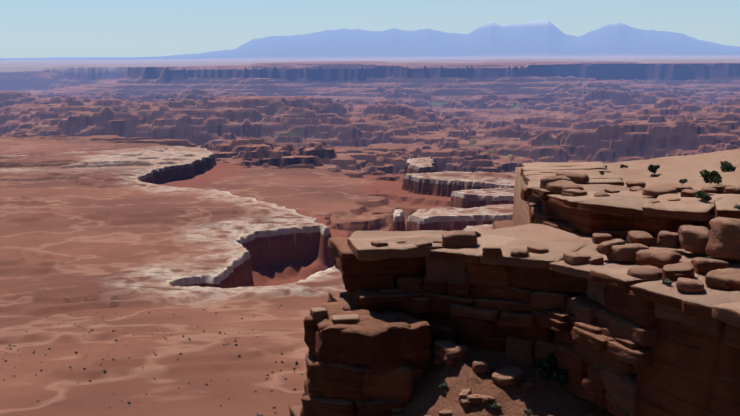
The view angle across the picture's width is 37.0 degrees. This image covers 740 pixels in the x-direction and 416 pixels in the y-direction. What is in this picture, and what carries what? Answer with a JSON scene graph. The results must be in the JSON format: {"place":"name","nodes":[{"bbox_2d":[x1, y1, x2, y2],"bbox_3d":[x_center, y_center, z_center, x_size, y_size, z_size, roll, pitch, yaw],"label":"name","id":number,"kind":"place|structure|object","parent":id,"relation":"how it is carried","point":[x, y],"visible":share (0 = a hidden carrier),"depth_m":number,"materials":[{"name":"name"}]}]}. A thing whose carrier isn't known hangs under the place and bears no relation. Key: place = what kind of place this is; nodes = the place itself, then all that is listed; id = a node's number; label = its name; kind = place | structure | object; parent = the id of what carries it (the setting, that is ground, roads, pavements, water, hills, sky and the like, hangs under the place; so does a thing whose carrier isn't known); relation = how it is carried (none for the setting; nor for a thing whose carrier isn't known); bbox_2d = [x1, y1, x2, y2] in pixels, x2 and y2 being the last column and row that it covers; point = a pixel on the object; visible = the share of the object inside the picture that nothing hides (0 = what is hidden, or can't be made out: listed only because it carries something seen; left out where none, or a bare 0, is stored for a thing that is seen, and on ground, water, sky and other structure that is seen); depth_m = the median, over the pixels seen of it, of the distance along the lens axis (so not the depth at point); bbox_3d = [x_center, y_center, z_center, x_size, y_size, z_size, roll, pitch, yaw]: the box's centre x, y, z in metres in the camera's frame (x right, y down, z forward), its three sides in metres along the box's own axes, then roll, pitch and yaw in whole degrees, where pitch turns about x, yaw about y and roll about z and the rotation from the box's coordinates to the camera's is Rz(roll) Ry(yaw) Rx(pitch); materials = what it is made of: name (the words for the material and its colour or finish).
{"place":"outdoors","nodes":[
{"label":"outdoors","id":0,"kind":"place"},
{"bbox_2d":[0,20,739,415],"bbox_3d":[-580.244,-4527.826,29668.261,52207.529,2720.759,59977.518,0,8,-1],"label":"canyon landscape","id":1,"kind":"structure","parent":0,"point":[206,198],"depth_m":4686.09,"materials":[{"name":"red stone"}]},
{"bbox_2d":[1,273,305,415],"bbox_3d":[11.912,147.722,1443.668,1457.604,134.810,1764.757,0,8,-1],"label":"slope shrubs","id":2,"kind":"object","parent":1,"relation":"on","point":[257,414],"visible":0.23,"depth_m":1214.87,"materials":[{"name":"green plant"}]},
{"bbox_2d":[0,0,739,57],"label":"sky","id":3,"kind":"structure","parent":0,"point":[28,28],"materials":[{"name":"blue"}]},
{"bbox_2d":[391,149,739,415],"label":"sandy ground","id":4,"kind":"structure","parent":0,"point":[552,398],"depth_m":73.22,"materials":[{"name":"beige sand"}]},
{"bbox_2d":[289,162,739,415],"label":"cliff rocks","id":5,"kind":"object","parent":4,"relation":"on","point":[630,334],"visible":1,"depth_m":72.31,"materials":[{"name":"stone"}]},
{"bbox_2d":[438,161,739,415],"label":"shrubs","id":6,"kind":"object","parent":4,"relation":"on","point":[546,369],"visible":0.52,"depth_m":71.35,"materials":[{"name":"green plant"}]}
]}

